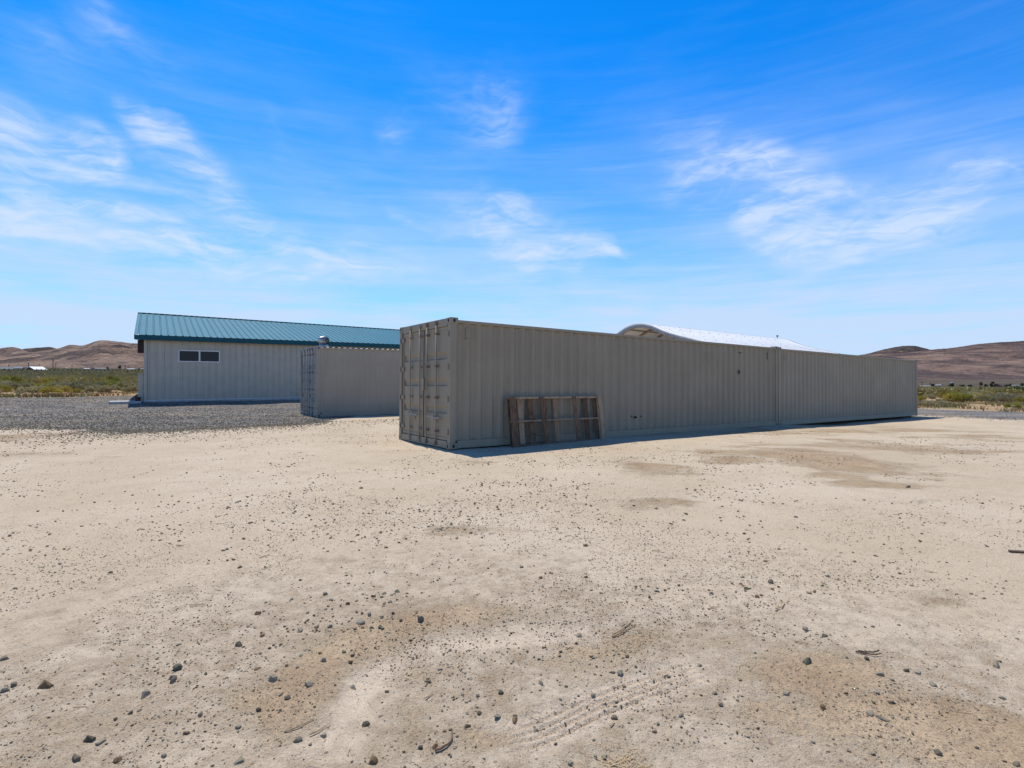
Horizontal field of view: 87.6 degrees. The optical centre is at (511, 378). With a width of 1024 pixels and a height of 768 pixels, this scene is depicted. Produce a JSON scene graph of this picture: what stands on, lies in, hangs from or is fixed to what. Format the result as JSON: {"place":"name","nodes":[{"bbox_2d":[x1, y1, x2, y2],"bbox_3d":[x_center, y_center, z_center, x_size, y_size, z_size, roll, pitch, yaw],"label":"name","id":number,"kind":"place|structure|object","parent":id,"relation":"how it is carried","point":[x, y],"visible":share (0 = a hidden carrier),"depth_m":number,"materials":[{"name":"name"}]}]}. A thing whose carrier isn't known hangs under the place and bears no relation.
{"place":"outdoors","nodes":[
{"label":"outdoors","id":0,"kind":"place"},
{"bbox_2d":[0,347,26,354],"bbox_3d":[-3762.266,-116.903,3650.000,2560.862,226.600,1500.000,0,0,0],"label":"hills","id":1,"kind":"structure","parent":0,"point":[9,350],"depth_m":3825.91,"materials":[{"name":"brown soil"}]},
{"bbox_2d":[22,347,55,351],"bbox_3d":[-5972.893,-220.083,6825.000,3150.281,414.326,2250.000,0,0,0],"label":"hills","id":2,"kind":"structure","parent":0,"point":[37,349],"depth_m":7153.74,"materials":[{"name":"brown soil"}]},
{"bbox_2d":[0,340,143,367],"bbox_3d":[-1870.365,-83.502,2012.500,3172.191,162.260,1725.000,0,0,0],"label":"hills","id":3,"kind":"structure","parent":0,"point":[104,354],"depth_m":1579.47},
{"bbox_2d":[0,367,1023,767],"bbox_3d":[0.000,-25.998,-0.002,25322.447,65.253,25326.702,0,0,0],"label":"ground","id":4,"kind":"structure","parent":0,"point":[32,633],"depth_m":3.48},
{"bbox_2d":[0,656,8,660],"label":"stone","id":5,"kind":"object","parent":4,"relation":"on","point":[2,658],"visible":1,"depth_m":2.65,"materials":[{"name":"grey stone"}]},
{"bbox_2d":[1,687,9,692],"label":"stone","id":6,"kind":"object","parent":4,"relation":"on","point":[3,689],"visible":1,"depth_m":2.38,"materials":[{"name":"grey stone"}]},
{"bbox_2d":[0,385,13,391],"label":"shrub","id":7,"kind":"object","parent":4,"relation":"on","point":[4,388],"visible":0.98,"depth_m":34.66,"materials":[{"name":"green plant"}]},
{"bbox_2d":[3,382,20,389],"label":"shrub","id":8,"kind":"object","parent":4,"relation":"on","point":[14,384],"visible":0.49,"depth_m":38.22,"materials":[{"name":"green plant"}]},
{"bbox_2d":[1,374,24,381],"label":"shrub","id":9,"kind":"object","parent":4,"relation":"on","point":[16,378],"visible":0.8,"depth_m":49.29,"materials":[{"name":"green plant"}]},
{"bbox_2d":[20,382,31,387],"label":"shrub","id":10,"kind":"object","parent":4,"relation":"on","point":[26,384],"visible":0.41,"depth_m":39.45,"materials":[{"name":"green plant"}]},
{"bbox_2d":[18,380,33,385],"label":"shrub","id":11,"kind":"object","parent":4,"relation":"on","point":[24,381],"visible":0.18,"depth_m":41.58,"materials":[{"name":"green plant"}]},
{"bbox_2d":[14,386,47,393],"bbox_3d":[-30.767,0.722,34.095,1.502,0.515,1.713,0,0,1],"label":"shrub","id":12,"kind":"object","parent":4,"relation":"on","point":[21,390],"visible":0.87,"depth_m":33.67,"materials":[{"name":"green plant"}]},
{"bbox_2d":[24,366,46,370],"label":"barn","id":13,"kind":"structure","parent":4,"relation":"on","point":[34,368],"depth_m":222.54,"materials":[{"name":"white metal"}]},
{"bbox_2d":[37,680,53,688],"bbox_3d":[-2.106,1.391,2.412,0.063,0.051,0.029,14,-9,4],"label":"stone","id":14,"kind":"object","parent":4,"relation":"on","point":[45,684],"visible":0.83,"depth_m":2.40,"materials":[{"name":"brown stone"}]},
{"bbox_2d":[32,385,62,392],"bbox_3d":[-30.399,0.678,34.705,1.353,0.575,1.792,0,0,12],"label":"shrub","id":15,"kind":"object","parent":4,"relation":"on","point":[38,387],"visible":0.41,"depth_m":34.32,"materials":[{"name":"green plant"}]},
{"bbox_2d":[37,386,63,393],"bbox_3d":[-29.503,0.726,34.301,1.220,0.591,1.388,0,0,24],"label":"shrub","id":16,"kind":"object","parent":4,"relation":"on","point":[45,389],"visible":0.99,"depth_m":34.17,"materials":[{"name":"green plant"}]},
{"bbox_2d":[40,377,60,382],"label":"shrub","id":17,"kind":"object","parent":4,"relation":"on","point":[46,379],"visible":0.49,"depth_m":46.94,"materials":[{"name":"green plant"}]},
{"bbox_2d":[42,382,66,386],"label":"shrub","id":18,"kind":"object","parent":4,"relation":"on","point":[54,383],"visible":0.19,"depth_m":36.03,"materials":[{"name":"green plant"}]},
{"bbox_2d":[60,385,72,391],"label":"shrub","id":19,"kind":"object","parent":4,"relation":"on","point":[68,388],"visible":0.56,"depth_m":36.16,"materials":[{"name":"green plant"}]},
{"bbox_2d":[51,380,82,387],"bbox_3d":[-31.496,0.500,37.441,1.664,0.816,1.775,0,0,5],"label":"shrub","id":20,"kind":"object","parent":4,"relation":"on","point":[73,385],"visible":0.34,"depth_m":37.65,"materials":[{"name":"green plant"}]},
{"bbox_2d":[4,368,142,371],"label":"tree line","id":21,"kind":"object","parent":4,"relation":"on","point":[79,370],"visible":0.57,"depth_m":178.86,"materials":[{"name":"green plant"}]},
{"bbox_2d":[72,754,80,761],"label":"stone","id":22,"kind":"object","parent":4,"relation":"on","point":[76,758],"visible":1,"depth_m":1.95,"materials":[{"name":"grey stone"}]},
{"bbox_2d":[71,388,81,392],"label":"shrub","id":23,"kind":"object","parent":4,"relation":"on","point":[75,390],"visible":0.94,"depth_m":35.77,"materials":[{"name":"green plant"}]},
{"bbox_2d":[69,383,91,389],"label":"shrub","id":24,"kind":"object","parent":4,"relation":"on","point":[82,387],"visible":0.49,"depth_m":38.10,"materials":[{"name":"green plant"}]},
{"bbox_2d":[83,735,95,741],"bbox_3d":[-1.626,1.389,2.055,0.040,0.036,0.023,10,-2,-8],"label":"stone","id":25,"kind":"object","parent":4,"relation":"on","point":[88,738],"visible":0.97,"depth_m":2.05,"materials":[{"name":"grey stone"}]},
{"bbox_2d":[84,380,103,387],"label":"shrub","id":26,"kind":"object","parent":4,"relation":"on","point":[99,383],"visible":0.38,"depth_m":38.71,"materials":[{"name":"green plant"}]},
{"bbox_2d":[81,385,111,392],"bbox_3d":[-28.055,0.686,36.064,1.717,0.570,1.435,0,0,-31],"label":"shrub","id":27,"kind":"object","parent":4,"relation":"on","point":[90,388],"visible":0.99,"depth_m":35.85,"materials":[{"name":"green plant"}]},
{"bbox_2d":[95,738,106,744],"bbox_3d":[-1.574,1.394,2.045,0.020,0.017,0.036,0,0,15],"label":"stone","id":28,"kind":"object","parent":4,"relation":"on","point":[101,741],"visible":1,"depth_m":2.04,"materials":[{"name":"grey stone"}]},
{"bbox_2d":[97,387,113,392],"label":"shrub","id":29,"kind":"object","parent":4,"relation":"on","point":[109,390],"visible":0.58,"depth_m":36.58,"materials":[{"name":"green plant"}]},
{"bbox_2d":[96,384,119,390],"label":"shrub","id":30,"kind":"object","parent":4,"relation":"on","point":[115,386],"visible":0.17,"depth_m":38.21,"materials":[{"name":"green plant"}]},
{"bbox_2d":[104,375,121,382],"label":"shrub","id":31,"kind":"object","parent":4,"relation":"on","point":[113,378],"visible":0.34,"depth_m":49.50,"materials":[{"name":"green plant"}]},
{"bbox_2d":[104,383,123,389],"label":"shrub","id":32,"kind":"object","parent":4,"relation":"on","point":[119,385],"visible":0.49,"depth_m":38.93,"materials":[{"name":"green plant"}]},
{"bbox_2d":[113,756,121,762],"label":"stone","id":33,"kind":"object","parent":4,"relation":"on","point":[117,759],"visible":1,"depth_m":1.95,"materials":[{"name":"beige stone"}]},
{"bbox_2d":[108,400,140,403],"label":"concrete slab","id":34,"kind":"structure","parent":4,"relation":"on","point":[125,402],"depth_m":25.25,"materials":[{"name":"grey concrete"}]},
{"bbox_2d":[116,381,134,385],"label":"shrub","id":35,"kind":"object","parent":4,"relation":"on","point":[120,382],"visible":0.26,"depth_m":39.84,"materials":[{"name":"green plant"}]},
{"bbox_2d":[119,385,137,391],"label":"shrub","id":36,"kind":"object","parent":4,"relation":"on","point":[132,388],"visible":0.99,"depth_m":37.07,"materials":[{"name":"green plant"}]},
{"bbox_2d":[123,382,137,387],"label":"shrub","id":37,"kind":"object","parent":4,"relation":"on","point":[126,385],"visible":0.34,"depth_m":38.13,"materials":[{"name":"green plant"}]},
{"bbox_2d":[138,373,143,401],"bbox_3d":[-18.208,0.551,26.204,0.236,1.590,0.518,0,0,-34],"label":"metal cabinet","id":38,"kind":"object","parent":4,"relation":"on","point":[141,385],"visible":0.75,"depth_m":26.02,"materials":[{"name":"metal"}]},
{"bbox_2d":[141,691,150,698],"bbox_3d":[-1.611,1.389,2.343,0.025,0.036,0.046,-16,-12,17],"label":"stone","id":39,"kind":"object","parent":4,"relation":"on","point":[145,694],"visible":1,"depth_m":2.34,"materials":[{"name":"grey stone"}]},
{"bbox_2d":[170,677,175,683],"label":"stone","id":40,"kind":"object","parent":4,"relation":"on","point":[172,680],"visible":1,"depth_m":2.44,"materials":[{"name":"grey stone"}]},
{"bbox_2d":[172,663,181,670],"bbox_3d":[-1.608,1.388,2.561,0.044,0.035,0.032,0,0,8],"label":"stone","id":41,"kind":"object","parent":4,"relation":"on","point":[177,666],"visible":1,"depth_m":2.56,"materials":[{"name":"grey stone"}]},
{"bbox_2d":[235,641,241,646],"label":"stone","id":42,"kind":"object","parent":4,"relation":"on","point":[238,643],"visible":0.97,"depth_m":2.78,"materials":[{"name":"grey stone"}]},
{"bbox_2d":[234,757,243,764],"bbox_3d":[-0.995,1.398,1.945,0.036,0.024,0.031,0,0,-26],"label":"stone","id":43,"kind":"object","parent":4,"relation":"on","point":[240,760],"visible":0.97,"depth_m":1.94,"materials":[{"name":"beige stone"}]},
{"bbox_2d":[134,312,399,401],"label":"metal building","id":44,"kind":"structure","parent":4,"relation":"on","point":[187,358],"depth_m":28.59,"materials":[{"name":"metal"}]},
{"bbox_2d":[177,349,220,362],"bbox_3d":[-15.988,-1.150,27.323,1.966,0.636,0.120,0,0,-34],"label":"window","id":45,"kind":"structure","parent":44,"relation":"in","point":[184,355],"depth_m":27.29,"materials":[{"name":"white glass"}]},
{"bbox_2d":[268,675,276,681],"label":"stone","id":46,"kind":"object","parent":4,"relation":"on","point":[272,678],"visible":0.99,"depth_m":2.45,"materials":[{"name":"grey stone"}]},
{"bbox_2d":[293,736,302,742],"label":"stone","id":47,"kind":"object","parent":4,"relation":"on","point":[298,739],"visible":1,"depth_m":2.06,"materials":[{"name":"grey stone"}]},
{"bbox_2d":[284,718,313,731],"bbox_3d":[-0.851,1.391,2.142,0.122,0.008,0.014,0,0,-43],"label":"twig","id":48,"kind":"object","parent":4,"relation":"on","point":[297,726],"visible":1,"depth_m":2.13,"materials":[{"name":"wood"}]},
{"bbox_2d":[305,680,312,685],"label":"stone","id":49,"kind":"object","parent":4,"relation":"on","point":[308,683],"visible":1,"depth_m":2.42,"materials":[{"name":"beige stone"}]},
{"bbox_2d":[309,723,328,734],"bbox_3d":[-0.765,1.396,2.127,0.012,0.007,0.088,0,-1,38],"label":"twig","id":50,"kind":"object","parent":4,"relation":"on","point":[318,730],"visible":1,"depth_m":2.11,"materials":[{"name":"wood"}]},
{"bbox_2d":[300,336,399,416],"bbox_3d":[-5.296,-0.099,22.055,6.107,3.028,2.441,0,0,-34],"label":"shipping container","id":51,"kind":"object","parent":4,"relation":"on","point":[340,381],"visible":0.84,"depth_m":20.23,"materials":[{"name":"beige metal"}]},
{"bbox_2d":[300,349,308,414],"bbox_3d":[-8.088,0.117,20.853,0.143,2.526,1.166,0,0,-34],"label":"door","id":52,"kind":"structure","parent":51,"relation":"in","point":[305,358],"depth_m":20.84,"materials":[{"name":"grey paint"}]},
{"bbox_2d":[308,348,315,415],"bbox_3d":[-7.427,0.117,19.888,0.143,2.526,1.166,0,0,-34],"label":"door","id":53,"kind":"structure","parent":51,"relation":"in","point":[312,355],"depth_m":19.88,"materials":[{"name":"grey paint"}]},
{"bbox_2d":[356,618,364,624],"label":"stone","id":54,"kind":"object","parent":4,"relation":"on","point":[360,621],"visible":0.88,"depth_m":3.04,"materials":[{"name":"beige stone"}]},
{"bbox_2d":[362,721,369,726],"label":"stone","id":55,"kind":"object","parent":4,"relation":"on","point":[365,723],"visible":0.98,"depth_m":2.16,"materials":[{"name":"grey stone"}]},
{"bbox_2d":[368,755,377,764],"bbox_3d":[-0.505,1.394,1.945,0.034,0.036,0.032,0,0,11],"label":"stone","id":56,"kind":"object","parent":4,"relation":"on","point":[373,760],"visible":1,"depth_m":1.94,"materials":[{"name":"stone"}]},
{"bbox_2d":[418,615,423,621],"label":"stone","id":57,"kind":"object","parent":4,"relation":"on","point":[420,618],"visible":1,"depth_m":3.05,"materials":[{"name":"grey stone"}]},
{"bbox_2d":[435,731,452,751],"bbox_3d":[-0.251,1.390,2.042,0.032,0.010,0.119,0,0,27],"label":"seed pod","id":58,"kind":"object","parent":4,"relation":"on","point":[442,747],"visible":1,"depth_m":2.02,"materials":[{"name":"brown plant"}]},
{"bbox_2d":[0,368,1023,395],"bbox_3d":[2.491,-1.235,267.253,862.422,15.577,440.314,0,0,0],"label":"scrub","id":59,"kind":"object","parent":4,"relation":"on","point":[28,375],"visible":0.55,"depth_m":71.43,"materials":[{"name":"green plant"}]},
{"bbox_2d":[1,506,1022,767],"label":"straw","id":60,"kind":"object","parent":4,"relation":"on","point":[619,760],"visible":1,"depth_m":2.19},
{"bbox_2d":[0,391,1023,411],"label":"weeds","id":61,"kind":"object","parent":4,"relation":"on","point":[935,404],"visible":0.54,"depth_m":33.10,"materials":[{"name":"green plant"}]},
{"bbox_2d":[512,716,516,723],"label":"stone","id":62,"kind":"object","parent":4,"relation":"on","point":[514,719],"visible":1,"depth_m":2.18,"materials":[{"name":"brown stone"}]},
{"bbox_2d":[507,396,605,446],"bbox_3d":[1.045,0.915,11.838,2.690,1.073,0.260,0,0,-35],"label":"wooden pallet","id":63,"kind":"object","parent":4,"relation":"on","point":[514,421],"visible":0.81,"depth_m":11.57,"materials":[{"name":"brown wood"}]},
{"bbox_2d":[399,317,777,449],"bbox_3d":[3.031,0.180,14.935,12.236,2.591,2.441,1,-1,-35],"label":"shipping container","id":64,"kind":"object","parent":4,"relation":"on","point":[461,381],"visible":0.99,"depth_m":12.30,"materials":[{"name":"beige metal"}]},
{"bbox_2d":[400,325,423,441],"bbox_3d":[-2.232,0.104,11.906,0.143,2.526,1.166,1,-1,-35],"label":"door","id":65,"kind":"structure","parent":64,"relation":"in","point":[413,343],"depth_m":11.89,"materials":[{"name":"beige paint"}]},
{"bbox_2d":[423,321,448,444],"bbox_3d":[-1.555,0.095,10.950,0.143,2.526,1.166,1,-1,-35],"label":"door","id":66,"kind":"structure","parent":64,"relation":"in","point":[436,366],"depth_m":10.95,"materials":[{"name":"beige paint"}]},
{"bbox_2d":[612,622,635,636],"bbox_3d":[0.619,1.399,2.972,0.037,0.009,0.219,0,0,42],"label":"twig","id":67,"kind":"object","parent":4,"relation":"on","point":[613,635],"visible":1,"depth_m":2.95,"materials":[{"name":"beige wood"}]},
{"bbox_2d":[616,323,839,353],"bbox_3d":[16.457,-1.007,43.057,19.120,5.785,11.860,0,0,-37],"label":"vaulted shelter","id":68,"kind":"object","parent":4,"relation":"on","point":[650,330],"visible":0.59,"depth_m":39.31,"materials":[{"name":"metal"}]},
{"bbox_2d":[803,657,811,664],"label":"stone","id":69,"kind":"object","parent":4,"relation":"on","point":[807,661],"visible":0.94,"depth_m":2.63,"materials":[{"name":"grey stone"}]},
{"bbox_2d":[778,347,917,424],"bbox_3d":[12.983,0.350,22.023,12.236,2.591,2.441,1,-1,-35],"label":"shipping container","id":70,"kind":"object","parent":4,"relation":"on","point":[816,387],"visible":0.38,"depth_m":20.20,"materials":[{"name":"metal"}]},
{"bbox_2d":[856,650,881,654],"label":"twig","id":71,"kind":"object","parent":4,"relation":"on","point":[862,652],"visible":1,"depth_m":2.71,"materials":[{"name":"wood"}]},
{"bbox_2d":[866,710,873,715],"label":"stone","id":72,"kind":"object","parent":4,"relation":"on","point":[869,713],"visible":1,"depth_m":2.23,"materials":[{"name":"grey stone"}]},
{"bbox_2d":[875,671,883,675],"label":"stone","id":73,"kind":"object","parent":4,"relation":"on","point":[880,673],"visible":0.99,"depth_m":2.52,"materials":[{"name":"grey stone"}]},
{"bbox_2d":[875,715,889,721],"bbox_3d":[1.523,1.401,2.198,0.051,0.019,0.017,8,5,43],"label":"stone","id":74,"kind":"object","parent":4,"relation":"on","point":[881,718],"visible":1,"depth_m":2.19,"materials":[{"name":"grey stone"}]},
{"bbox_2d":[917,396,927,399],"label":"shrub","id":75,"kind":"object","parent":4,"relation":"on","point":[921,398],"visible":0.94,"depth_m":41.22,"materials":[{"name":"green plant"}]},
{"bbox_2d":[923,393,936,398],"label":"shrub","id":76,"kind":"object","parent":4,"relation":"on","point":[931,396],"visible":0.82,"depth_m":43.24,"materials":[{"name":"green plant"}]},
{"bbox_2d":[929,681,936,686],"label":"stone","id":77,"kind":"object","parent":4,"relation":"on","point":[931,683],"visible":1,"depth_m":2.43,"materials":[{"name":"beige stone"}]},
{"bbox_2d":[933,749,942,755],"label":"stone","id":78,"kind":"object","parent":4,"relation":"on","point":[938,752],"visible":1,"depth_m":1.99,"materials":[{"name":"grey stone"}]},
{"bbox_2d":[938,390,959,397],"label":"shrub","id":79,"kind":"object","parent":4,"relation":"on","point":[941,394],"visible":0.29,"depth_m":44.14,"materials":[{"name":"green plant"}]},
{"bbox_2d":[943,393,965,401],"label":"shrub","id":80,"kind":"object","parent":4,"relation":"on","point":[948,396],"visible":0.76,"depth_m":40.44,"materials":[{"name":"green plant"}]},
{"bbox_2d":[951,392,974,400],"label":"shrub","id":81,"kind":"object","parent":4,"relation":"on","point":[965,395],"visible":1,"depth_m":39.68,"materials":[{"name":"green plant"}]},
{"bbox_2d":[963,395,979,401],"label":"shrub","id":82,"kind":"object","parent":4,"relation":"on","point":[968,399],"visible":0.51,"depth_m":39.80,"materials":[{"name":"green plant"}]},
{"bbox_2d":[969,389,988,393],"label":"shrub","id":83,"kind":"object","parent":4,"relation":"on","point":[976,390],"visible":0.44,"depth_m":51.23,"materials":[{"name":"green plant"}]},
{"bbox_2d":[973,395,990,401],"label":"shrub","id":84,"kind":"object","parent":4,"relation":"on","point":[984,397],"visible":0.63,"depth_m":39.07,"materials":[{"name":"green plant"}]},
{"bbox_2d":[976,395,997,401],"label":"shrub","id":85,"kind":"object","parent":4,"relation":"on","point":[990,399],"visible":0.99,"depth_m":38.60,"materials":[{"name":"green plant"}]},
{"bbox_2d":[985,392,1007,396],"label":"shrub","id":86,"kind":"object","parent":4,"relation":"on","point":[992,394],"visible":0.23,"depth_m":41.30,"materials":[{"name":"green plant"}]},
{"bbox_2d":[993,661,999,667],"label":"stone","id":87,"kind":"object","parent":4,"relation":"on","point":[996,664],"visible":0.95,"depth_m":2.60,"materials":[{"name":"beige stone"}]},
{"bbox_2d":[991,383,1005,386],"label":"house","id":88,"kind":"structure","parent":4,"relation":"on","point":[997,385],"depth_m":316.76,"materials":[{"name":"grey"}]},
{"bbox_2d":[994,392,1013,396],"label":"shrub","id":89,"kind":"object","parent":4,"relation":"on","point":[1002,393],"visible":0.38,"depth_m":40.73,"materials":[{"name":"green plant"}]},
{"bbox_2d":[995,394,1021,401],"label":"shrub","id":90,"kind":"object","parent":4,"relation":"on","point":[1004,398],"visible":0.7,"depth_m":38.58,"materials":[{"name":"green plant"}]},
{"bbox_2d":[1001,385,1023,390],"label":"shrub","id":91,"kind":"object","parent":4,"relation":"on","point":[1016,387],"visible":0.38,"depth_m":51.96,"materials":[{"name":"green plant"}]},
{"bbox_2d":[1003,401,1022,407],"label":"shrub","id":92,"kind":"object","parent":4,"relation":"on","point":[1015,404],"visible":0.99,"depth_m":29.87,"materials":[{"name":"green plant"}]},
{"bbox_2d":[1008,550,1023,552],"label":"wood chunk","id":93,"kind":"object","parent":4,"relation":"on","point":[1016,551],"visible":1,"depth_m":4.29,"materials":[{"name":"brown wood"}]},
{"bbox_2d":[1012,762,1019,766],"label":"stone","id":94,"kind":"object","parent":4,"relation":"on","point":[1016,764],"visible":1,"depth_m":1.93,"materials":[{"name":"beige stone"}]},
{"bbox_2d":[1013,397,1023,401],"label":"shrub","id":95,"kind":"object","parent":4,"relation":"on","point":[1018,399],"visible":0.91,"depth_m":37.03,"materials":[{"name":"green plant"}]},
{"bbox_2d":[0,396,1023,767],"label":"gravel","id":96,"kind":"structure","parent":0,"point":[76,424],"depth_m":4.43,"materials":[{"name":"grey gravel"}]},
{"bbox_2d":[0,0,1023,354],"label":"sky","id":97,"kind":"structure","parent":0,"point":[837,176],"materials":[{"name":"blue"}]},
{"bbox_2d":[868,346,929,353],"bbox_3d":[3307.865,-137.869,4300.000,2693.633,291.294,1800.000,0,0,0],"label":"hills","id":98,"kind":"structure","parent":0,"point":[902,349],"depth_m":4518.26,"materials":[{"name":"brown soil"}]},
{"bbox_2d":[860,341,1023,379],"bbox_3d":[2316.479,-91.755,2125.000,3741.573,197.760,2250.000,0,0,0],"label":"hills","id":99,"kind":"structure","parent":0,"point":[996,361],"depth_m":1778.66,"materials":[{"name":"brown soil"}]}
]}

